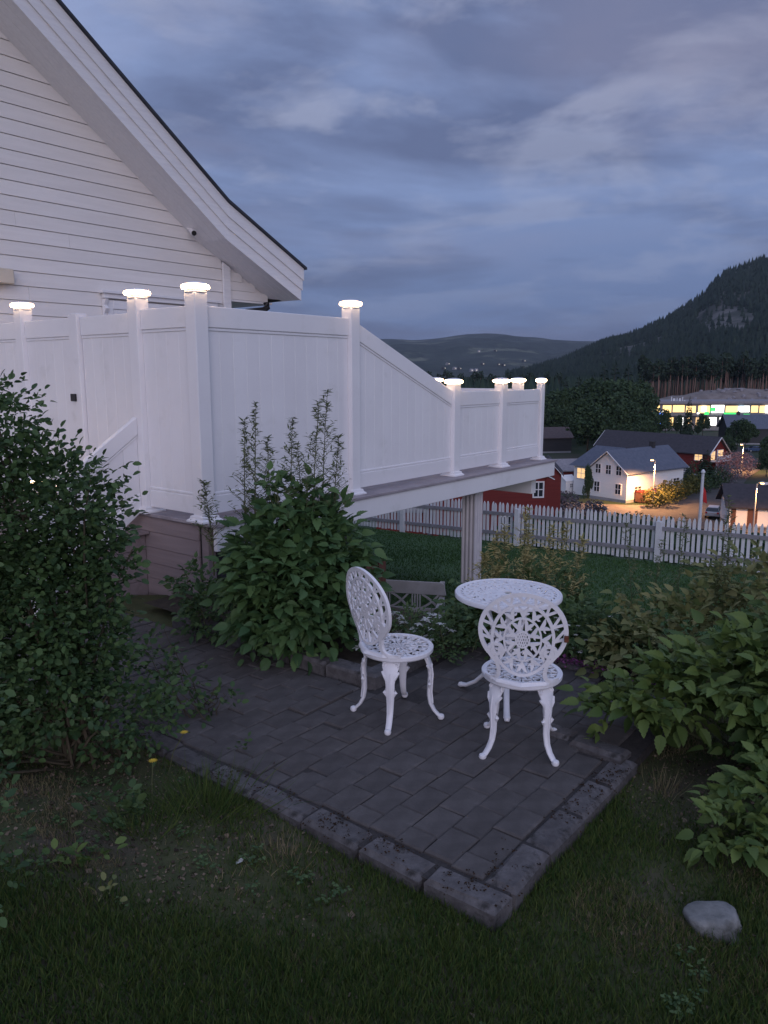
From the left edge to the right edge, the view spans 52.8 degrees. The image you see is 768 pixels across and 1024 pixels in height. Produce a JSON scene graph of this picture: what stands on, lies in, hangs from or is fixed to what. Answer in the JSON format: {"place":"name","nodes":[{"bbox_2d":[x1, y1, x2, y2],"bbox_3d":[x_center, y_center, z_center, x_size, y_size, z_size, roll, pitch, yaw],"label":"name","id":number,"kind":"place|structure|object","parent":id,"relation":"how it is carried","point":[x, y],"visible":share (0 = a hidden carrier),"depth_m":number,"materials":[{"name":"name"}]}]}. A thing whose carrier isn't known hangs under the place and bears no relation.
{"place":"outdoors","nodes":[
{"label":"outdoors","id":0,"kind":"place"},
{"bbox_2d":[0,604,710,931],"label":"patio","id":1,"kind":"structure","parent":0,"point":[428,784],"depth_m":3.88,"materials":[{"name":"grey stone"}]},
{"bbox_2d":[114,621,248,728],"bbox_3d":[-1.211,0.921,4.370,0.871,0.560,0.525,6,12,30],"label":"rose sucker","id":2,"kind":"object","parent":1,"relation":"on","point":[170,666],"visible":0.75,"depth_m":4.40,"materials":[{"name":"green plant"}]},
{"bbox_2d":[135,725,631,906],"bbox_3d":[-0.157,1.303,3.478,2.707,0.011,1.224,1,10,7],"label":"moss","id":3,"kind":"object","parent":1,"relation":"on","point":[472,880],"visible":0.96,"depth_m":3.33,"materials":[{"name":"green plant"}]},
{"bbox_2d":[346,567,443,735],"bbox_3d":[0.053,0.712,4.289,0.453,0.889,0.427,-6,12,-32],"label":"garden chair","id":4,"kind":"object","parent":1,"relation":"on","point":[402,645],"visible":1,"depth_m":4.17,"materials":[{"name":"white metal"}]},
{"bbox_2d":[455,578,562,721],"bbox_3d":[0.729,0.787,4.542,0.636,0.659,0.617,-4,11,-23],"label":"garden table","id":5,"kind":"object","parent":1,"relation":"on","point":[485,592],"visible":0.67,"depth_m":4.50,"materials":[{"name":"white metal"}]},
{"bbox_2d":[478,592,568,766],"bbox_3d":[0.699,0.779,3.915,0.427,0.889,0.453,2,10,11],"label":"garden chair","id":6,"kind":"object","parent":1,"relation":"on","point":[543,686],"visible":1,"depth_m":3.74,"materials":[{"name":"white metal"}]},
{"bbox_2d":[555,654,663,685],"bbox_3d":[1.412,1.001,4.905,0.824,0.048,0.200,8,13,37],"label":"creeping thyme","id":7,"kind":"object","parent":1,"relation":"on","point":[564,658],"visible":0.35,"depth_m":5.04,"materials":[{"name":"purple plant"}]},
{"bbox_2d":[0,594,767,1023],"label":"garden ground","id":8,"kind":"structure","parent":0,"point":[142,768],"depth_m":2.94,"materials":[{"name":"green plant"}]},
{"bbox_2d":[0,642,36,941],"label":"edge bush","id":9,"kind":"object","parent":8,"relation":"on","point":[11,791],"visible":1,"depth_m":2.41,"materials":[{"name":"green plant"}]},
{"bbox_2d":[22,838,87,885],"bbox_3d":[-1.231,1.310,2.878,0.187,0.086,0.202,0,10,0],"label":"wild strawberry","id":10,"kind":"object","parent":8,"relation":"on","point":[54,843],"visible":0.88,"depth_m":2.95,"materials":[{"name":"green plant"}]},
{"bbox_2d":[57,836,127,866],"bbox_3d":[-1.115,1.296,2.954,0.266,0.099,0.142,-4,11,-21],"label":"wild strawberry","id":11,"kind":"object","parent":8,"relation":"on","point":[82,859],"visible":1,"depth_m":2.95,"materials":[{"name":"green plant"}]},
{"bbox_2d":[0,369,191,780],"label":"bush","id":12,"kind":"object","parent":8,"relation":"on","point":[67,657],"visible":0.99,"depth_m":3.67,"materials":[{"name":"green plant"}]},
{"bbox_2d":[70,777,126,828],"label":"seedling","id":13,"kind":"object","parent":8,"relation":"on","point":[79,806],"visible":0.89,"depth_m":3.27,"materials":[{"name":"green plant"}]},
{"bbox_2d":[88,872,127,904],"bbox_3d":[-0.951,1.327,2.749,0.146,0.087,0.136,4,11,19],"label":"wild strawberry","id":14,"kind":"object","parent":8,"relation":"on","point":[109,886],"visible":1,"depth_m":2.75,"materials":[{"name":"green plant"}]},
{"bbox_2d":[101,778,146,828],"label":"seedling","id":15,"kind":"object","parent":8,"relation":"on","point":[125,804],"visible":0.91,"depth_m":3.27,"materials":[{"name":"green plant"}]},
{"bbox_2d":[49,777,226,867],"bbox_3d":[-1.030,1.260,3.225,0.738,0.181,0.678,0,10,0],"label":"grass tuft","id":16,"kind":"object","parent":8,"relation":"on","point":[147,827],"visible":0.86,"depth_m":3.25,"materials":[{"name":"green plant"}]},
{"bbox_2d":[97,744,315,842],"bbox_3d":[-0.813,1.222,3.459,0.958,0.241,0.806,7,12,33],"label":"grass tuft","id":17,"kind":"object","parent":8,"relation":"on","point":[205,789],"visible":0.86,"depth_m":3.46,"materials":[{"name":"green plant"}]},
{"bbox_2d":[240,822,321,891],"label":"dry grass tuft","id":18,"kind":"object","parent":8,"relation":"on","point":[291,855],"visible":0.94,"depth_m":3.17,"materials":[{"name":"green plant"}]},
{"bbox_2d":[144,592,470,666],"bbox_3d":[-0.622,0.961,6.135,2.400,0.386,1.300,8,13,37],"label":"planting bed","id":19,"kind":"object","parent":8,"relation":"on","point":[165,603],"visible":0.05,"depth_m":5.92,"materials":[{"name":"soil"}]},
{"bbox_2d":[158,551,231,645],"bbox_3d":[-1.328,0.680,5.744,0.732,0.732,0.797,0,10,0],"label":"corner foliage","id":20,"kind":"object","parent":19,"relation":"on","point":[185,609],"visible":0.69,"depth_m":5.66,"materials":[{"name":"green plant"}]},
{"bbox_2d":[190,389,394,675],"bbox_3d":[-0.634,0.168,5.303,1.443,2.004,1.198,0,10,0],"label":"goatsbeard clump","id":21,"kind":"object","parent":19,"relation":"on","point":[292,573],"visible":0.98,"depth_m":5.17,"materials":[{"name":"green plant"}]},
{"bbox_2d":[352,610,488,655],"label":"white lilies","id":22,"kind":"object","parent":19,"relation":"on","point":[413,631],"visible":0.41,"depth_m":5.26,"materials":[{"name":"green plant"}]},
{"bbox_2d":[384,599,479,664],"bbox_3d":[0.264,0.842,5.258,0.815,0.443,0.517,3,11,16],"label":"catmint clump","id":23,"kind":"object","parent":19,"relation":"on","point":[448,638],"visible":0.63,"depth_m":5.21,"materials":[{"name":"green plant"}]},
{"bbox_2d":[25,765,710,1023],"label":"clover","id":24,"kind":"object","parent":8,"relation":"on","point":[304,876],"visible":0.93,"depth_m":2.97,"materials":[{"name":"green plant"}]},
{"bbox_2d":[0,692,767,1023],"bbox_3d":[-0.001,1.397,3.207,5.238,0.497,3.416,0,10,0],"label":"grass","id":25,"kind":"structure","parent":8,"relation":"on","point":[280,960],"depth_m":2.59,"materials":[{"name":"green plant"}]},
{"bbox_2d":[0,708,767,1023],"bbox_3d":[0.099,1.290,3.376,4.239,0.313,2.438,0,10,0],"label":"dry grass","id":26,"kind":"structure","parent":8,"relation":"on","point":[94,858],"depth_m":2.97,"materials":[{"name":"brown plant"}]},
{"bbox_2d":[431,580,511,646],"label":"fern clump","id":27,"kind":"object","parent":8,"relation":"on","point":[488,628],"visible":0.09,"depth_m":5.62,"materials":[{"name":"green plant"}]},
{"bbox_2d":[473,636,699,686],"bbox_3d":[2.058,1.178,5.038,3.400,0.262,0.700,8,13,37],"label":"back bed","id":28,"kind":"object","parent":8,"relation":"on","point":[596,659],"visible":0.02,"depth_m":5.33,"materials":[{"name":"soil"}]},
{"bbox_2d":[431,506,611,653],"bbox_3d":[1.003,0.645,5.792,1.451,1.361,0.924,0,10,0],"label":"astilbe clump","id":29,"kind":"object","parent":28,"relation":"on","point":[527,570],"visible":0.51,"depth_m":5.79,"materials":[{"name":"green plant"}]},
{"bbox_2d":[431,586,668,669],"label":"bed perennials","id":30,"kind":"object","parent":28,"relation":"on","point":[598,611],"visible":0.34,"depth_m":5.29,"materials":[{"name":"green plant"}]},
{"bbox_2d":[574,494,767,696],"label":"meadowsweet clump","id":31,"kind":"object","parent":28,"relation":"on","point":[704,600],"visible":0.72,"depth_m":5.07,"materials":[{"name":"green plant"}]},
{"bbox_2d":[555,592,767,788],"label":"bramble bush","id":32,"kind":"object","parent":8,"relation":"on","point":[689,664],"visible":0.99,"depth_m":3.91,"materials":[{"name":"green plant"}]},
{"bbox_2d":[641,763,696,800],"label":"dry grass tuft","id":33,"kind":"object","parent":8,"relation":"on","point":[659,781],"visible":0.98,"depth_m":3.70,"materials":[{"name":"green plant"}]},
{"bbox_2d":[682,901,741,945],"bbox_3d":[1.193,1.494,2.811,0.198,0.124,0.184,7,12,33],"label":"fieldstone","id":34,"kind":"object","parent":8,"relation":"on","point":[720,918],"visible":0.73,"depth_m":2.76,"materials":[{"name":"stone"}]},
{"bbox_2d":[676,741,767,876],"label":"leafy shoots","id":35,"kind":"object","parent":8,"relation":"on","point":[733,784],"visible":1,"depth_m":3.16,"materials":[{"name":"green plant"}]},
{"bbox_2d":[0,526,767,663],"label":"lawn","id":36,"kind":"structure","parent":0,"point":[420,545],"depth_m":13.75,"materials":[{"name":"green plant"}]},
{"bbox_2d":[0,457,556,606],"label":"deck","id":37,"kind":"structure","parent":36,"relation":"on","point":[171,540],"depth_m":7.96,"materials":[{"name":"wood"}]},
{"bbox_2d":[25,417,141,617],"bbox_3d":[-2.466,0.079,6.445,0.128,1.684,1.014,8,13,37],"label":"stair railing","id":38,"kind":"object","parent":37,"relation":"attached to","point":[120,444],"visible":0.3,"depth_m":6.62,"materials":[{"name":"plastic"}]},
{"bbox_2d":[0,292,546,524],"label":"privacy screen","id":39,"kind":"object","parent":37,"relation":"on","point":[191,381],"visible":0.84,"depth_m":7.12,"materials":[{"name":"plastic"}]},
{"bbox_2d":[10,301,33,309],"bbox_3d":[-3.611,-2.058,7.712,0.205,0.088,0.205,8,13,37],"label":"post cap light","id":40,"kind":"object","parent":39,"relation":"on","point":[20,305],"visible":0.93,"depth_m":7.64,"materials":[{"name":"plastic"}]},
{"bbox_2d":[123,288,150,298],"bbox_3d":[-2.090,-1.850,6.541,0.205,0.088,0.205,8,13,37],"label":"post cap light","id":41,"kind":"object","parent":39,"relation":"on","point":[143,293],"visible":0.97,"depth_m":6.47,"materials":[{"name":"plastic"}]},
{"bbox_2d":[181,281,209,292],"bbox_3d":[-1.483,-1.767,6.074,0.205,0.088,0.205,8,13,37],"label":"post cap light","id":42,"kind":"object","parent":39,"relation":"on","point":[195,286],"visible":0.94,"depth_m":6.00,"materials":[{"name":"plastic"}]},
{"bbox_2d":[339,299,361,308],"bbox_3d":[-0.325,-2.026,7.533,0.205,0.088,0.205,8,13,37],"label":"post cap light","id":43,"kind":"object","parent":39,"relation":"on","point":[350,303],"visible":0.98,"depth_m":7.46,"materials":[{"name":"plastic"}]},
{"bbox_2d":[386,579,445,616],"bbox_3d":[0.068,1.089,7.640,1.042,0.760,0.487,2,10,12],"label":"garden bench","id":44,"kind":"object","parent":36,"relation":"on","point":[423,588],"visible":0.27,"depth_m":7.72,"materials":[{"name":"paint"}]},
{"bbox_2d":[353,499,767,571],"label":"picket fence","id":45,"kind":"object","parent":36,"relation":"on","point":[659,527],"visible":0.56,"depth_m":16.52,"materials":[{"name":"paint"}]},
{"bbox_2d":[62,0,767,340],"label":"sky","id":46,"kind":"structure","parent":0,"point":[571,170],"materials":[{"name":"blue"}]},
{"bbox_2d":[380,333,595,378],"bbox_3d":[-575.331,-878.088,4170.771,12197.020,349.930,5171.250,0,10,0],"label":"distant hills","id":47,"kind":"structure","parent":0,"point":[434,356],"depth_m":3370.47,"materials":[{"name":"green plant"}]},
{"bbox_2d":[354,431,767,559],"bbox_3d":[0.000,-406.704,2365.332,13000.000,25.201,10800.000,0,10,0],"label":"valley ground","id":48,"kind":"structure","parent":0,"point":[577,451],"depth_m":152.36,"materials":[{"name":"green plant"}]},
{"bbox_2d":[0,0,306,323],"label":"house","id":49,"kind":"structure","parent":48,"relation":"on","point":[111,191],"depth_m":9.62,"materials":[{"name":"paint"}]},
{"bbox_2d":[0,268,14,284],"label":"wall lamp","id":50,"kind":"object","parent":49,"relation":"attached to","point":[7,276],"visible":1,"depth_m":8.90,"materials":[{"name":"white paint"}]},
{"bbox_2d":[99,290,220,314],"bbox_3d":[-3.034,-2.285,10.791,0.095,1.415,1.950,8,13,37],"label":"window","id":51,"kind":"structure","parent":49,"relation":"in","point":[108,306],"depth_m":10.21,"materials":[{"name":"white paint"}]},
{"bbox_2d":[376,507,427,534],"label":"red annex","id":52,"kind":"object","parent":48,"relation":"on","point":[409,531],"depth_m":65.19,"materials":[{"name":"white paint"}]},
{"bbox_2d":[428,476,554,538],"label":"red cottage","id":53,"kind":"structure","parent":48,"relation":"on","point":[537,497],"depth_m":63.17,"materials":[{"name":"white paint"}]},
{"bbox_2d":[532,481,544,497],"bbox_3d":[12.630,-1.835,63.248,0.970,1.370,0.090,-1,10,-8],"label":"window","id":54,"kind":"structure","parent":53,"relation":"in","point":[539,493],"depth_m":63.28,"materials":[{"name":"white paint"}]},
{"bbox_2d":[443,382,635,398],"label":"forest","id":55,"kind":"object","parent":48,"relation":"on","point":[549,388],"visible":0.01,"depth_m":378.64,"materials":[{"name":"green plant"}]},
{"bbox_2d":[545,455,563,523],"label":"red gable shed","id":56,"kind":"structure","parent":48,"relation":"on","point":[553,491],"depth_m":93.03,"materials":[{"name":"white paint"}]},
{"bbox_2d":[544,407,565,426],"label":"leafy tree","id":57,"kind":"object","parent":48,"relation":"on","point":[547,419],"visible":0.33,"depth_m":208.14,"materials":[{"name":"green plant"}]},
{"bbox_2d":[543,427,573,452],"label":"barn","id":58,"kind":"structure","parent":48,"relation":"on","point":[557,439],"depth_m":199.24,"materials":[{"name":"grey wood"}]},
{"bbox_2d":[544,387,574,412],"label":"leafy tree","id":59,"kind":"object","parent":48,"relation":"on","point":[552,398],"visible":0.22,"depth_m":221.81,"materials":[{"name":"green plant"}]},
{"bbox_2d":[549,406,573,434],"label":"leafy tree","id":60,"kind":"object","parent":48,"relation":"on","point":[559,414],"visible":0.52,"depth_m":205.73,"materials":[{"name":"green plant"}]},
{"bbox_2d":[556,459,575,475],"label":"roof","id":61,"kind":"structure","parent":48,"relation":"on","point":[565,466],"depth_m":134.69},
{"bbox_2d":[561,474,573,493],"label":"playhouse","id":62,"kind":"object","parent":48,"relation":"on","point":[567,481],"visible":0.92,"depth_m":126.09,"materials":[{"name":"white paint"}]},
{"bbox_2d":[485,511,655,543],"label":"hedge bush","id":63,"kind":"object","parent":48,"relation":"on","point":[616,529],"visible":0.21,"depth_m":59.92,"materials":[{"name":"green plant"}]},
{"bbox_2d":[560,490,582,521],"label":"bush","id":64,"kind":"object","parent":48,"relation":"on","point":[572,499],"visible":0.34,"depth_m":97.37,"materials":[{"name":"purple plant"}]},
{"bbox_2d":[569,387,593,434],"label":"leafy tree","id":65,"kind":"object","parent":48,"relation":"on","point":[582,394],"visible":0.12,"depth_m":228.33,"materials":[{"name":"green plant"}]},
{"bbox_2d":[582,463,593,497],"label":"leafy tree","id":66,"kind":"object","parent":48,"relation":"on","point":[588,480],"visible":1,"depth_m":111.00,"materials":[{"name":"green plant"}]},
{"bbox_2d":[565,399,616,451],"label":"leafy tree","id":67,"kind":"object","parent":48,"relation":"on","point":[586,416],"visible":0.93,"depth_m":177.87,"materials":[{"name":"green plant"}]},
{"bbox_2d":[583,498,607,518],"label":"bush","id":68,"kind":"object","parent":48,"relation":"on","point":[598,507],"visible":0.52,"depth_m":99.62,"materials":[{"name":"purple plant"}]},
{"bbox_2d":[578,377,614,438],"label":"leafy tree","id":69,"kind":"object","parent":48,"relation":"on","point":[592,380],"visible":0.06,"depth_m":231.82,"materials":[{"name":"green plant"}]},
{"bbox_2d":[569,445,625,494],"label":"house wing","id":70,"kind":"structure","parent":48,"relation":"on","point":[590,456],"depth_m":124.03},
{"bbox_2d":[437,528,765,569],"bbox_3d":[12.476,1.395,44.368,21.168,8.842,45.307,6,12,28],"label":"slope scrub","id":71,"kind":"object","parent":48,"relation":"on","point":[674,546],"visible":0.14,"depth_m":29.95,"materials":[{"name":"green plant"}]},
{"bbox_2d":[560,502,645,514],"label":"yard","id":72,"kind":"structure","parent":48,"relation":"on","point":[619,509],"depth_m":110.85,"materials":[{"name":"brown gravel"}]},
{"bbox_2d":[443,374,767,397],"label":"valley forest","id":73,"kind":"object","parent":48,"relation":"on","point":[572,380],"visible":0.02,"depth_m":474.86,"materials":[{"name":"green plant"}]},
{"bbox_2d":[585,377,636,409],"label":"leafy tree","id":74,"kind":"object","parent":48,"relation":"on","point":[605,396],"visible":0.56,"depth_m":216.40,"materials":[{"name":"green plant"}]},
{"bbox_2d":[545,511,687,537],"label":"hedge bush","id":75,"kind":"object","parent":48,"relation":"on","point":[651,521],"visible":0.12,"depth_m":69.68,"materials":[{"name":"green plant"}]},
{"bbox_2d":[589,441,688,502],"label":"white house","id":76,"kind":"structure","parent":48,"relation":"on","point":[621,475],"depth_m":118.47,"materials":[{"name":"wood"}]},
{"bbox_2d":[628,412,657,431],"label":"leafy tree","id":77,"kind":"object","parent":48,"relation":"on","point":[643,417],"visible":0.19,"depth_m":194.91,"materials":[{"name":"green plant"}]},
{"bbox_2d":[631,380,661,420],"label":"leafy tree","id":78,"kind":"object","parent":48,"relation":"on","point":[648,387],"visible":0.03,"depth_m":232.86,"materials":[{"name":"green plant"}]},
{"bbox_2d":[635,419,659,432],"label":"leafy tree","id":79,"kind":"object","parent":48,"relation":"on","point":[644,426],"visible":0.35,"depth_m":189.78,"materials":[{"name":"green plant"}]},
{"bbox_2d":[633,390,666,431],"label":"leafy tree","id":80,"kind":"object","parent":48,"relation":"on","point":[649,402],"visible":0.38,"depth_m":218.13,"materials":[{"name":"green plant"}]},
{"bbox_2d":[646,363,661,392],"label":"pine tree","id":81,"kind":"object","parent":48,"relation":"on","point":[655,376],"visible":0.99,"depth_m":406.37,"materials":[{"name":"green plant"}]},
{"bbox_2d":[640,489,672,507],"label":"hedge bush","id":82,"kind":"object","parent":48,"relation":"on","point":[656,495],"visible":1,"depth_m":111.30,"materials":[{"name":"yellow plant"}]},
{"bbox_2d":[593,430,730,474],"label":"red house","id":83,"kind":"structure","parent":48,"relation":"on","point":[687,449],"depth_m":154.39,"materials":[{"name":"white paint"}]},
{"bbox_2d":[648,484,682,503],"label":"hedge bush","id":84,"kind":"object","parent":48,"relation":"on","point":[669,489],"visible":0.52,"depth_m":114.23,"materials":[{"name":"green plant"}]},
{"bbox_2d":[660,408,672,432],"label":"leafy tree","id":85,"kind":"object","parent":48,"relation":"on","point":[665,416],"visible":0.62,"depth_m":255.30,"materials":[{"name":"green plant"}]},
{"bbox_2d":[665,356,676,395],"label":"pine tree","id":86,"kind":"object","parent":48,"relation":"on","point":[670,362],"visible":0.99,"depth_m":412.06,"materials":[{"name":"green plant"}]},
{"bbox_2d":[657,479,685,499],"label":"hedge bush","id":87,"kind":"object","parent":48,"relation":"on","point":[678,484],"visible":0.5,"depth_m":117.13,"materials":[{"name":"green plant"}]},
{"bbox_2d":[676,356,688,392],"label":"pine tree","id":88,"kind":"object","parent":48,"relation":"on","point":[684,363],"visible":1,"depth_m":407.44,"materials":[{"name":"green plant"}]},
{"bbox_2d":[683,398,693,434],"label":"conifer tree","id":89,"kind":"object","parent":48,"relation":"on","point":[687,428],"visible":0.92,"depth_m":256.04,"materials":[{"name":"green plant"}]},
{"bbox_2d":[697,469,706,528],"bbox_3d":[25.543,-0.458,61.950,0.664,5.950,0.328,0,10,0],"label":"flagpole","id":90,"kind":"object","parent":48,"relation":"on","point":[703,497],"visible":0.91,"depth_m":61.76,"materials":[{"name":"metal"}]},
{"bbox_2d":[696,413,710,435],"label":"leafy tree","id":91,"kind":"object","parent":48,"relation":"on","point":[706,423],"visible":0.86,"depth_m":262.02,"materials":[{"name":"green plant"}]},
{"bbox_2d":[697,450,718,485],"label":"conifer tree","id":92,"kind":"object","parent":48,"relation":"on","point":[709,471],"visible":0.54,"depth_m":132.26,"materials":[{"name":"green plant"}]},
{"bbox_2d":[657,397,767,425],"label":"shop building","id":93,"kind":"structure","parent":48,"relation":"on","point":[714,410],"depth_m":329.64,"materials":[{"name":"paint"}]},
{"bbox_2d":[659,388,767,399],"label":"roof","id":94,"kind":"structure","parent":93,"relation":"attached to","point":[730,393],"depth_m":370.53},
{"bbox_2d":[706,357,718,389],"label":"pine tree","id":95,"kind":"object","parent":48,"relation":"on","point":[708,366],"visible":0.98,"depth_m":405.81,"materials":[{"name":"green plant"}]},
{"bbox_2d":[717,353,728,388],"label":"pine tree","id":96,"kind":"object","parent":48,"relation":"on","point":[722,366],"visible":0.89,"depth_m":410.68,"materials":[{"name":"green plant"}]},
{"bbox_2d":[714,462,742,482],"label":"bush","id":97,"kind":"object","parent":48,"relation":"on","point":[734,473],"visible":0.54,"depth_m":138.34,"materials":[{"name":"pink plant"}]},
{"bbox_2d":[725,418,748,448],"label":"leafy tree","id":98,"kind":"object","parent":48,"relation":"on","point":[735,426],"visible":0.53,"depth_m":210.44,"materials":[{"name":"green plant"}]},
{"bbox_2d":[715,450,759,477],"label":"bush","id":99,"kind":"object","parent":48,"relation":"on","point":[744,455],"visible":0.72,"depth_m":145.77,"materials":[{"name":"pink plant"}]},
{"bbox_2d":[716,482,767,527],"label":"garage","id":100,"kind":"structure","parent":48,"relation":"on","point":[743,498],"depth_m":93.56,"materials":[{"name":"white paint"}]},
{"bbox_2d":[716,412,767,444],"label":"dark house","id":101,"kind":"structure","parent":48,"relation":"on","point":[760,421],"depth_m":228.93,"materials":[{"name":"stone"}]},
{"bbox_2d":[735,420,760,447],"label":"leafy tree","id":102,"kind":"object","parent":48,"relation":"on","point":[748,430],"visible":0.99,"depth_m":207.22,"materials":[{"name":"green plant"}]},
{"bbox_2d":[755,449,767,476],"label":"leafy tree","id":103,"kind":"object","parent":48,"relation":"on","point":[763,459],"visible":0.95,"depth_m":147.81,"materials":[{"name":"green plant"}]},
{"bbox_2d":[601,266,766,358],"bbox_3d":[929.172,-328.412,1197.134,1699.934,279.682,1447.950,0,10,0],"label":"mountain","id":104,"kind":"structure","parent":0,"point":[735,313],"depth_m":1124.73,"materials":[{"name":"grey stone"}]},
{"bbox_2d":[504,253,767,383],"bbox_3d":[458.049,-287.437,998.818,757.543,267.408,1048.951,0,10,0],"label":"mountain forest","id":105,"kind":"object","parent":104,"relation":"on","point":[681,335],"visible":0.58,"depth_m":1114.85,"materials":[{"name":"green plant"}]},
{"bbox_2d":[636,446,766,532],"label":"road","id":106,"kind":"structure","parent":0,"point":[688,506],"depth_m":112.38,"materials":[{"name":"grey asphalt"}]},
{"bbox_2d":[705,505,720,518],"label":"parked car","id":107,"kind":"object","parent":106,"relation":"on","point":[712,510],"visible":0.75,"depth_m":102.32,"materials":[{"name":"silver metal"}]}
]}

